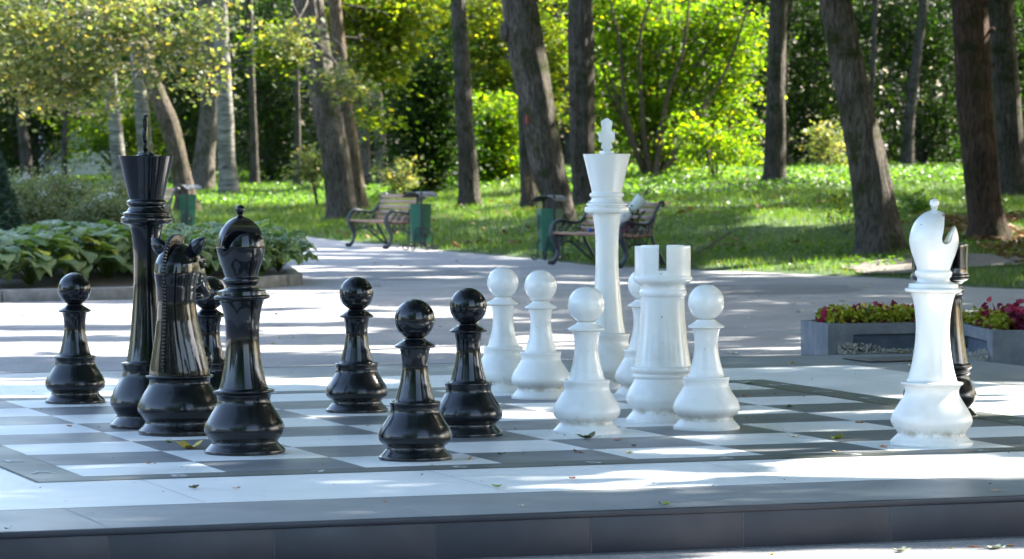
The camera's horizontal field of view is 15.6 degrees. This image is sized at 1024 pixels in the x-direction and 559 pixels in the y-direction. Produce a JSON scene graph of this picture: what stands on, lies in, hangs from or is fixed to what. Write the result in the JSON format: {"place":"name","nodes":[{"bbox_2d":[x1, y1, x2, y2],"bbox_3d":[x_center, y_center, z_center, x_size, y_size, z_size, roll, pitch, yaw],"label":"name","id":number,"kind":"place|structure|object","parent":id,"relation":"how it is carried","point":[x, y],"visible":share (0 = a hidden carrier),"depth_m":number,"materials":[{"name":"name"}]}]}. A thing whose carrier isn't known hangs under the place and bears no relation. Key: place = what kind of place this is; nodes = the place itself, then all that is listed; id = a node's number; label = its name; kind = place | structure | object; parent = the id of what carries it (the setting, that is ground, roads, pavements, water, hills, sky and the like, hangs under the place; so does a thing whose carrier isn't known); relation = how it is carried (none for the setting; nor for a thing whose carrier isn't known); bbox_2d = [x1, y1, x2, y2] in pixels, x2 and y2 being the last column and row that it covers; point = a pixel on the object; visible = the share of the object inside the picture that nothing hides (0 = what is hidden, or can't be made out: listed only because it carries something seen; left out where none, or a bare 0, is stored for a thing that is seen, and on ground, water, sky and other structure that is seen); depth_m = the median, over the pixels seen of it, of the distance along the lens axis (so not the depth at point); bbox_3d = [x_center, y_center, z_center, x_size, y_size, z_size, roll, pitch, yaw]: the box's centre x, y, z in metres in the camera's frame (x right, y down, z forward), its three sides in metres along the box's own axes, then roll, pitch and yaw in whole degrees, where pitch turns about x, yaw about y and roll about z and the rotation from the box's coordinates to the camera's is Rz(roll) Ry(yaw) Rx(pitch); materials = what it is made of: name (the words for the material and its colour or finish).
{"place":"outdoors","nodes":[
{"label":"outdoors","id":0,"kind":"place"},
{"bbox_2d":[0,266,285,288],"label":"bed soil","id":1,"kind":"structure","parent":0,"point":[120,279],"depth_m":40.72,"materials":[{"name":"brown soil"}]},
{"bbox_2d":[0,152,28,270],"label":"young spruce","id":2,"kind":"object","parent":1,"relation":"on","point":[11,217],"visible":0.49,"depth_m":43.48,"materials":[{"name":"green plant"}]},
{"bbox_2d":[0,231,51,282],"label":"hosta plant","id":3,"kind":"object","parent":1,"relation":"on","point":[9,254],"visible":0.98,"depth_m":39.28,"materials":[{"name":"green plant"}]},
{"bbox_2d":[4,160,79,225],"bbox_3d":[-6.043,-0.791,45.540,2.025,1.364,1.742,0,2,0],"label":"flowering shrub","id":4,"kind":"object","parent":1,"relation":"on","point":[41,213],"visible":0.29,"depth_m":45.29,"materials":[{"name":"green plant"}]},
{"bbox_2d":[0,229,88,284],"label":"hosta plant","id":5,"kind":"object","parent":1,"relation":"on","point":[44,239],"visible":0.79,"depth_m":39.73,"materials":[{"name":"green plant"}]},
{"bbox_2d":[6,219,96,275],"bbox_3d":[-5.221,-0.334,42.076,1.342,0.680,1.446,1,2,31],"label":"hosta plant","id":6,"kind":"object","parent":1,"relation":"on","point":[52,223],"visible":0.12,"depth_m":41.85,"materials":[{"name":"green plant"}]},
{"bbox_2d":[7,160,127,222],"bbox_3d":[-5.478,-0.809,46.156,1.993,1.352,1.718,0,2,0],"label":"flowering shrub","id":7,"kind":"object","parent":1,"relation":"on","point":[74,186],"visible":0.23,"depth_m":46.01,"materials":[{"name":"green plant"}]},
{"bbox_2d":[18,225,128,277],"bbox_3d":[-4.822,-0.274,40.582,1.286,0.656,1.377,0,2,3],"label":"hosta plant","id":8,"kind":"object","parent":1,"relation":"on","point":[84,234],"visible":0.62,"depth_m":40.44,"materials":[{"name":"green plant"}]},
{"bbox_2d":[52,223,133,277],"bbox_3d":[-4.519,-0.297,41.268,1.294,0.656,1.394,-1,2,-14],"label":"hosta plant","id":9,"kind":"object","parent":1,"relation":"on","point":[119,245],"visible":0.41,"depth_m":41.04,"materials":[{"name":"green plant"}]},
{"bbox_2d":[52,164,168,259],"bbox_3d":[-4.915,-0.756,45.143,1.541,1.311,1.526,-1,2,-30],"label":"flowering shrub","id":10,"kind":"object","parent":1,"relation":"on","point":[88,211],"visible":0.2,"depth_m":45.03,"materials":[{"name":"green plant"}]},
{"bbox_2d":[80,162,165,230],"bbox_3d":[-5.138,-0.878,47.932,1.380,1.364,1.348,-2,3,-41],"label":"flowering shrub","id":11,"kind":"object","parent":1,"relation":"on","point":[119,191],"visible":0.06,"depth_m":47.89,"materials":[{"name":"green plant"}]},
{"bbox_2d":[162,231,220,270],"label":"hosta plant","id":12,"kind":"object","parent":1,"relation":"on","point":[213,259],"visible":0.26,"depth_m":42.29,"materials":[{"name":"green plant"}]},
{"bbox_2d":[163,221,223,251],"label":"hosta plant","id":13,"kind":"object","parent":1,"relation":"on","point":[182,226],"visible":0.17,"depth_m":44.38,"materials":[{"name":"green plant"}]},
{"bbox_2d":[181,227,221,274],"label":"hosta plant","id":14,"kind":"object","parent":1,"relation":"on","point":[210,233],"visible":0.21,"depth_m":42.75,"materials":[{"name":"green plant"}]},
{"bbox_2d":[203,229,280,266],"bbox_3d":[-3.219,-0.315,43.230,1.069,0.549,1.074,0,2,-6],"label":"hosta plant","id":15,"kind":"object","parent":1,"relation":"on","point":[268,254],"visible":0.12,"depth_m":43.09,"materials":[{"name":"green plant"}]},
{"bbox_2d":[259,230,303,271],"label":"hosta plant","id":16,"kind":"object","parent":1,"relation":"on","point":[283,240],"visible":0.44,"depth_m":43.53,"materials":[{"name":"green plant"}]},
{"bbox_2d":[260,228,317,271],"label":"hosta plant","id":17,"kind":"object","parent":1,"relation":"on","point":[306,245],"visible":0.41,"depth_m":44.54,"materials":[{"name":"green plant"}]},
{"bbox_2d":[0,231,1023,558],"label":"path","id":18,"kind":"structure","parent":0,"point":[306,327],"depth_m":34.85,"materials":[{"name":"concrete"}]},
{"bbox_2d":[0,263,302,301],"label":"kerb","id":19,"kind":"structure","parent":18,"relation":"on","point":[292,276],"depth_m":39.15,"materials":[{"name":"concrete"}]},
{"bbox_2d":[173,185,201,228],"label":"litter bin","id":20,"kind":"object","parent":18,"relation":"on","point":[186,202],"visible":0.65,"depth_m":73.46,"materials":[{"name":"metal"}]},
{"bbox_2d":[345,192,428,248],"bbox_3d":[-2.043,-0.963,60.681,0.799,0.905,1.885,-1,2,-22],"label":"park bench","id":21,"kind":"object","parent":18,"relation":"on","point":[400,220],"visible":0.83,"depth_m":60.98,"materials":[{"name":"wood"}]},
{"bbox_2d":[339,268,478,279],"bbox_3d":[-1.313,-0.072,47.260,1.803,0.001,4.864,0,2,0],"label":"path patch","id":22,"kind":"object","parent":18,"relation":"on","point":[400,274],"visible":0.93,"depth_m":47.36,"materials":[{"name":"concrete"}]},
{"bbox_2d":[402,192,438,250],"bbox_3d":[-1.438,-0.920,58.627,0.453,0.922,0.455,2,3,42],"label":"litter bin","id":23,"kind":"object","parent":18,"relation":"on","point":[419,218],"visible":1,"depth_m":58.53,"materials":[{"name":"metal"}]},
{"bbox_2d":[0,353,1023,558],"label":"chess platform","id":24,"kind":"structure","parent":18,"relation":"on","point":[293,501],"depth_m":15.43,"materials":[{"name":"stone"}]},
{"bbox_2d":[45,273,104,404],"bbox_3d":[-2.389,0.318,20.359,0.328,0.710,0.328,-1,2,-19],"label":"pawn","id":25,"kind":"object","parent":24,"relation":"on","point":[75,376],"visible":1,"depth_m":20.28,"materials":[{"name":"black paint"}]},
{"bbox_2d":[110,114,173,429],"bbox_3d":[-1.814,-0.043,18.509,0.377,1.553,0.377,0,2,0],"label":"king","id":26,"kind":"object","parent":24,"relation":"on","point":[146,217],"visible":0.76,"depth_m":18.43,"materials":[{"name":"black paint"}]},
{"bbox_2d":[137,234,216,436],"bbox_3d":[-1.612,0.263,18.048,0.408,0.971,0.412,-1,2,-19],"label":"knight","id":27,"kind":"object","parent":24,"relation":"on","point":[178,398],"visible":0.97,"depth_m":17.92,"materials":[{"name":"black paint"}]},
{"bbox_2d":[196,276,224,389],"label":"pawn","id":28,"kind":"object","parent":24,"relation":"on","point":[210,315],"visible":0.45,"depth_m":19.63,"materials":[{"name":"black paint"}]},
{"bbox_2d":[204,205,285,455],"bbox_3d":[-1.221,0.224,16.869,0.369,1.124,0.369,-1,2,0],"label":"bishop","id":29,"kind":"object","parent":24,"relation":"on","point":[244,419],"visible":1,"depth_m":16.79,"materials":[{"name":"black paint"}]},
{"bbox_2d":[326,277,387,413],"bbox_3d":[-0.816,0.339,19.571,0.328,0.710,0.328,1,2,28],"label":"pawn","id":30,"kind":"object","parent":24,"relation":"on","point":[356,384],"visible":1,"depth_m":19.49,"materials":[{"name":"black paint"}]},
{"bbox_2d":[378,299,451,461],"bbox_3d":[-0.429,0.442,16.501,0.328,0.710,0.328,-1,2,-20],"label":"pawn","id":31,"kind":"object","parent":24,"relation":"on","point":[415,427],"visible":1,"depth_m":16.42,"materials":[{"name":"black paint"}]},
{"bbox_2d":[440,288,502,437],"bbox_3d":[-0.209,0.394,17.887,0.328,0.710,0.328,1,2,25],"label":"pawn","id":32,"kind":"object","parent":24,"relation":"on","point":[470,407],"visible":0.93,"depth_m":17.81,"materials":[{"name":"black paint"}]},
{"bbox_2d":[481,267,522,392],"bbox_3d":[-0.051,0.283,21.173,0.328,0.710,0.328,0,2,-8],"label":"pawn","id":33,"kind":"object","parent":24,"relation":"on","point":[501,357],"visible":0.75,"depth_m":21.10,"materials":[{"name":"white paint"}]},
{"bbox_2d":[511,270,568,399],"bbox_3d":[0.159,0.301,20.619,0.328,0.710,0.328,0,2,12],"label":"pawn","id":34,"kind":"object","parent":24,"relation":"on","point":[540,372],"visible":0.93,"depth_m":20.54,"materials":[{"name":"white paint"}]},
{"bbox_2d":[553,286,620,434],"bbox_3d":[0.361,0.387,18.036,0.328,0.710,0.328,-1,2,-20],"label":"pawn","id":35,"kind":"object","parent":24,"relation":"on","point":[586,403],"visible":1,"depth_m":17.96,"materials":[{"name":"white paint"}]},
{"bbox_2d":[583,118,630,391],"bbox_3d":[0.543,-0.146,21.307,0.377,1.553,0.377,0,2,0],"label":"king","id":36,"kind":"object","parent":24,"relation":"on","point":[606,207],"visible":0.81,"depth_m":21.23,"materials":[{"name":"white paint"}]},
{"bbox_2d":[615,272,640,396],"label":"pawn","id":37,"kind":"object","parent":24,"relation":"on","point":[624,377],"visible":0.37,"depth_m":20.76,"materials":[{"name":"white paint"}]},
{"bbox_2d":[626,245,692,423],"bbox_3d":[0.761,0.271,18.801,0.376,0.887,0.376,0,2,3],"label":"rook","id":38,"kind":"object","parent":24,"relation":"on","point":[660,368],"visible":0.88,"depth_m":18.68,"materials":[{"name":"white paint"}]},
{"bbox_2d":[673,284,739,430],"bbox_3d":[0.952,0.377,18.265,0.328,0.710,0.328,0,2,-1],"label":"pawn","id":39,"kind":"object","parent":24,"relation":"on","point":[706,399],"visible":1,"depth_m":18.18,"materials":[{"name":"white paint"}]},
{"bbox_2d":[843,356,912,361],"bbox_3d":[2.526,0.514,24.311,0.620,0.017,0.420,-1,2,-19],"label":"hatch plate","id":40,"kind":"object","parent":24,"relation":"on","point":[888,359],"visible":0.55,"depth_m":24.24,"materials":[{"name":"metal"}]},
{"bbox_2d":[890,199,972,447],"bbox_3d":[1.945,0.195,17.223,0.382,1.138,0.382,1,2,0],"label":"bishop","id":41,"kind":"object","parent":24,"relation":"on","point":[931,410],"visible":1,"depth_m":17.14,"materials":[{"name":"white paint"}]},
{"bbox_2d":[903,243,976,418],"bbox_3d":[2.180,0.260,18.980,0.376,0.887,0.375,-1,2,-28],"label":"rook","id":42,"kind":"object","parent":24,"relation":"on","point":[961,364],"visible":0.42,"depth_m":18.88,"materials":[{"name":"black paint"}]},
{"bbox_2d":[530,195,569,259],"bbox_3d":[0.549,-0.736,52.971,0.453,0.922,0.455,1,2,30],"label":"litter bin","id":43,"kind":"object","parent":18,"relation":"on","point":[547,218],"visible":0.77,"depth_m":52.86,"materials":[{"name":"metal"}]},
{"bbox_2d":[548,200,665,267],"bbox_3d":[1.284,-0.626,50.353,0.799,0.905,2.085,-1,2,-27],"label":"park bench","id":44,"kind":"object","parent":18,"relation":"on","point":[629,234],"visible":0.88,"depth_m":49.88,"materials":[{"name":"wood"}]},
{"bbox_2d":[620,188,650,232],"bbox_3d":[1.559,-0.906,49.632,0.545,0.632,0.312,0,2,20],"label":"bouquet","id":45,"kind":"object","parent":44,"relation":"on","point":[637,203],"visible":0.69,"depth_m":49.61,"materials":[{"name":"white plant"}]},
{"bbox_2d":[685,284,862,293],"bbox_3d":[2.633,0.107,41.535,2.546,0.001,3.104,0,2,0],"label":"path patch","id":46,"kind":"object","parent":18,"relation":"on","point":[780,289],"visible":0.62,"depth_m":41.62,"materials":[{"name":"concrete"}]},
{"bbox_2d":[837,342,913,353],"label":"spilled gravel","id":47,"kind":"structure","parent":18,"relation":"on","point":[893,350],"depth_m":25.33,"materials":[{"name":"grey gravel"}]},
{"bbox_2d":[801,320,963,354],"bbox_3d":[2.634,0.465,25.732,1.150,0.360,0.580,-1,2,-14],"label":"planter","id":48,"kind":"object","parent":18,"relation":"on","point":[821,338],"visible":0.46,"depth_m":25.42,"materials":[{"name":"concrete"}]},
{"bbox_2d":[824,308,851,322],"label":"coleus plant","id":49,"kind":"object","parent":48,"relation":"on","point":[841,314],"visible":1,"depth_m":25.41,"materials":[{"name":"green plant"}]},
{"bbox_2d":[963,323,1023,365],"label":"planter","id":50,"kind":"object","parent":18,"relation":"on","point":[1003,346],"visible":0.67,"depth_m":24.26,"materials":[{"name":"concrete"}]},
{"bbox_2d":[989,311,1017,329],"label":"coleus plant","id":51,"kind":"object","parent":50,"relation":"in","point":[998,324],"visible":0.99,"depth_m":24.47,"materials":[{"name":"green plant"}]},
{"bbox_2d":[10,158,1023,288],"bbox_3d":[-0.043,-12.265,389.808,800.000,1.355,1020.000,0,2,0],"label":"ground","id":52,"kind":"structure","parent":0,"point":[827,273],"depth_m":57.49,"materials":[{"name":"green plant"}]},
{"bbox_2d":[10,0,32,180],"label":"woodland tree","id":53,"kind":"object","parent":52,"relation":"on","point":[25,150],"visible":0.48,"depth_m":106.53,"materials":[{"name":"brown plant"}]},
{"bbox_2d":[58,0,67,180],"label":"woodland tree","id":54,"kind":"object","parent":52,"relation":"on","point":[64,141],"visible":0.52,"depth_m":106.19,"materials":[{"name":"brown plant"}]},
{"bbox_2d":[0,31,157,177],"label":"dogwood bush","id":55,"kind":"object","parent":52,"relation":"on","point":[10,135],"visible":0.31,"depth_m":109.66,"materials":[{"name":"green plant"}]},
{"bbox_2d":[35,98,131,176],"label":"garden house","id":56,"kind":"structure","parent":52,"relation":"on","point":[82,171],"depth_m":110.69,"materials":[{"name":"grey glass"}]},
{"bbox_2d":[97,0,124,187],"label":"birch tree","id":57,"kind":"object","parent":52,"relation":"on","point":[117,148],"visible":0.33,"depth_m":96.99,"materials":[{"name":"grey plant"}]},
{"bbox_2d":[32,74,192,178],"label":"dogwood bush","id":58,"kind":"object","parent":52,"relation":"on","point":[130,130],"visible":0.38,"depth_m":106.73,"materials":[{"name":"green plant"}]},
{"bbox_2d":[0,0,276,211],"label":"oak tree","id":59,"kind":"object","parent":52,"relation":"on","point":[128,15],"visible":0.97,"depth_m":66.71,"materials":[{"name":"green plant"}]},
{"bbox_2d":[129,2,152,151],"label":"birch tree","id":60,"kind":"object","parent":52,"relation":"on","point":[141,106],"visible":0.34,"depth_m":101.86,"materials":[{"name":"grey plant"}]},
{"bbox_2d":[149,43,246,179],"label":"dogwood bush","id":61,"kind":"object","parent":52,"relation":"on","point":[190,114],"visible":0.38,"depth_m":105.63,"materials":[{"name":"green plant"}]},
{"bbox_2d":[191,0,216,190],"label":"shade tree","id":62,"kind":"object","parent":52,"relation":"on","point":[203,172],"visible":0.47,"depth_m":97.78,"materials":[{"name":"grey plant"}]},
{"bbox_2d":[212,0,240,195],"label":"birch tree","id":63,"kind":"object","parent":52,"relation":"on","point":[228,175],"visible":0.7,"depth_m":94.55,"materials":[{"name":"grey plant"}]},
{"bbox_2d":[246,0,259,185],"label":"woodland tree","id":64,"kind":"object","parent":52,"relation":"on","point":[254,169],"visible":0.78,"depth_m":100.15,"materials":[{"name":"brown plant"}]},
{"bbox_2d":[228,0,317,181],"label":"dogwood bush","id":65,"kind":"object","parent":52,"relation":"on","point":[271,165],"visible":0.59,"depth_m":103.70,"materials":[{"name":"green plant"}]},
{"bbox_2d":[292,3,302,187],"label":"woodland tree","id":66,"kind":"object","parent":52,"relation":"on","point":[297,143],"visible":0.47,"depth_m":98.67,"materials":[{"name":"grey plant"}]},
{"bbox_2d":[250,0,389,219],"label":"linden tree","id":67,"kind":"object","parent":52,"relation":"on","point":[312,43],"visible":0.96,"depth_m":75.83,"materials":[{"name":"grey plant"}]},
{"bbox_2d":[267,140,434,204],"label":"dogwood bush","id":68,"kind":"object","parent":52,"relation":"on","point":[400,180],"visible":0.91,"depth_m":83.81,"materials":[{"name":"green plant"}]},
{"bbox_2d":[236,0,469,209],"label":"linden tree","id":69,"kind":"object","parent":52,"relation":"on","point":[377,21],"visible":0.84,"depth_m":79.95,"materials":[{"name":"green plant"}]},
{"bbox_2d":[351,13,372,184],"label":"hornbeam tree","id":70,"kind":"object","parent":52,"relation":"on","point":[364,148],"visible":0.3,"depth_m":96.72,"materials":[{"name":"brown plant"}]},
{"bbox_2d":[369,2,388,184],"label":"hornbeam tree","id":71,"kind":"object","parent":52,"relation":"on","point":[378,153],"visible":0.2,"depth_m":95.12,"materials":[{"name":"grey plant"}]},
{"bbox_2d":[359,20,508,198],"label":"hazel bush","id":72,"kind":"object","parent":52,"relation":"on","point":[437,150],"visible":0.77,"depth_m":85.54,"materials":[{"name":"green plant"}]},
{"bbox_2d":[449,0,481,207],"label":"birch tree","id":73,"kind":"object","parent":52,"relation":"on","point":[468,186],"visible":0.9,"depth_m":74.99,"materials":[{"name":"brown plant"}]},
{"bbox_2d":[447,83,519,184],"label":"hazel bush","id":74,"kind":"object","parent":52,"relation":"on","point":[505,166],"visible":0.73,"depth_m":88.43,"materials":[{"name":"green plant"}]},
{"bbox_2d":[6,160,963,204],"bbox_3d":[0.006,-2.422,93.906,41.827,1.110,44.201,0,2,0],"label":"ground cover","id":75,"kind":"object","parent":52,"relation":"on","point":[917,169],"visible":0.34,"depth_m":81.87,"materials":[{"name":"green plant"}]},
{"bbox_2d":[402,0,597,143],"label":"hornbeam sapling","id":76,"kind":"object","parent":52,"relation":"on","point":[492,46],"visible":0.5,"depth_m":97.48,"materials":[{"name":"green plant"}]},
{"bbox_2d":[0,0,1023,166],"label":"woodland","id":77,"kind":"object","parent":52,"relation":"on","point":[887,102],"visible":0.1,"depth_m":119.15,"materials":[{"name":"green plant"}]},
{"bbox_2d":[518,102,537,209],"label":"linden tree","id":78,"kind":"object","parent":52,"relation":"on","point":[525,168],"visible":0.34,"depth_m":71.05,"materials":[{"name":"brown plant"}]},
{"bbox_2d":[500,0,578,226],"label":"linden tree","id":79,"kind":"object","parent":52,"relation":"on","point":[521,34],"visible":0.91,"depth_m":62.30,"materials":[{"name":"brown plant"}]},
{"bbox_2d":[563,0,596,206],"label":"linden tree","id":80,"kind":"object","parent":52,"relation":"on","point":[581,68],"visible":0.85,"depth_m":68.54,"materials":[{"name":"brown plant"}]},
{"bbox_2d":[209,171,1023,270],"bbox_3d":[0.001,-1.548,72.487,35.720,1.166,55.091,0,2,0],"label":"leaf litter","id":81,"kind":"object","parent":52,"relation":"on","point":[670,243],"visible":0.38,"depth_m":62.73,"materials":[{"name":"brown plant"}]},
{"bbox_2d":[549,0,739,165],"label":"woodland tree","id":82,"kind":"object","parent":52,"relation":"on","point":[566,143],"visible":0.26,"depth_m":107.92,"materials":[{"name":"brown plant"}]},
{"bbox_2d":[554,0,797,178],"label":"young maple","id":83,"kind":"object","parent":52,"relation":"on","point":[656,108],"visible":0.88,"depth_m":83.57,"materials":[{"name":"green plant"}]},
{"bbox_2d":[637,104,764,180],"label":"young maple","id":84,"kind":"object","parent":52,"relation":"on","point":[693,131],"visible":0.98,"depth_m":79.75,"materials":[{"name":"green plant"}]},
{"bbox_2d":[691,0,711,166],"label":"woodland tree","id":85,"kind":"object","parent":52,"relation":"on","point":[700,86],"visible":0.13,"depth_m":90.80,"materials":[{"name":"green plant"}]},
{"bbox_2d":[713,134,763,167],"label":"elder bush","id":86,"kind":"object","parent":52,"relation":"on","point":[753,154],"visible":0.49,"depth_m":91.72,"materials":[{"name":"green plant"}]},
{"bbox_2d":[652,0,872,163],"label":"woodland tree","id":87,"kind":"object","parent":52,"relation":"on","point":[790,5],"visible":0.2,"depth_m":110.83,"materials":[{"name":"brown plant"}]},
{"bbox_2d":[759,0,790,186],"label":"hornbeam tree","id":88,"kind":"object","parent":52,"relation":"on","point":[775,147],"visible":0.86,"depth_m":76.17,"materials":[{"name":"brown plant"}]},
{"bbox_2d":[540,177,1023,268],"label":"clover patch","id":89,"kind":"object","parent":52,"relation":"on","point":[824,243],"visible":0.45,"depth_m":55.45,"materials":[{"name":"green plant"}]},
{"bbox_2d":[748,0,886,164],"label":"elder bush","id":90,"kind":"object","parent":52,"relation":"on","point":[815,40],"visible":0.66,"depth_m":107.67,"materials":[{"name":"green plant"}]},
{"bbox_2d":[791,114,847,168],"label":"elder bush","id":91,"kind":"object","parent":52,"relation":"on","point":[829,149],"visible":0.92,"depth_m":87.85,"materials":[{"name":"green plant"}]},
{"bbox_2d":[800,171,853,236],"bbox_3d":[4.883,-1.104,55.028,0.997,1.012,1.304,-1,2,-28],"label":"privet sapling","id":92,"kind":"object","parent":52,"relation":"on","point":[840,199],"visible":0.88,"depth_m":54.99,"materials":[{"name":"green plant"}]},
{"bbox_2d":[819,0,908,255],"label":"linden tree","id":93,"kind":"object","parent":52,"relation":"on","point":[878,227],"visible":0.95,"depth_m":49.23,"materials":[{"name":"brown plant"}]},
{"bbox_2d":[869,0,878,103],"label":"woodland tree","id":94,"kind":"object","parent":52,"relation":"on","point":[873,44],"visible":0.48,"depth_m":103.79,"materials":[{"name":"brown plant"}]},
{"bbox_2d":[823,0,993,164],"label":"elder bush","id":95,"kind":"object","parent":52,"relation":"on","point":[923,145],"visible":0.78,"depth_m":105.70,"materials":[{"name":"green plant"}]},
{"bbox_2d":[901,0,927,164],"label":"woodland tree","id":96,"kind":"object","parent":52,"relation":"on","point":[907,154],"visible":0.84,"depth_m":104.19,"materials":[{"name":"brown plant"}]},
{"bbox_2d":[895,171,933,213],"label":"nettle clump","id":97,"kind":"object","parent":52,"relation":"on","point":[912,202],"visible":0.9,"depth_m":59.83,"materials":[{"name":"green plant"}]},
{"bbox_2d":[840,253,1023,273],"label":"bare earth","id":98,"kind":"structure","parent":52,"relation":"on","point":[979,259],"depth_m":46.66,"materials":[{"name":"brown soil"}]},
{"bbox_2d":[913,213,1023,263],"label":"leaf litter","id":99,"kind":"object","parent":52,"relation":"on","point":[955,217],"visible":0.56,"depth_m":51.56,"materials":[{"name":"brown plant"}]},
{"bbox_2d":[929,0,1023,137],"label":"elder bush","id":100,"kind":"object","parent":52,"relation":"on","point":[1019,15],"visible":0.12,"depth_m":97.63,"materials":[{"name":"green plant"}]},
{"bbox_2d":[951,0,1013,240],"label":"maple tree","id":101,"kind":"object","parent":52,"relation":"on","point":[973,64],"visible":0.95,"depth_m":51.64,"materials":[{"name":"brown plant"}]},
{"bbox_2d":[987,0,1023,195],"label":"maple tree","id":102,"kind":"object","parent":52,"relation":"on","point":[1008,109],"visible":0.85,"depth_m":68.44,"materials":[{"name":"brown plant"}]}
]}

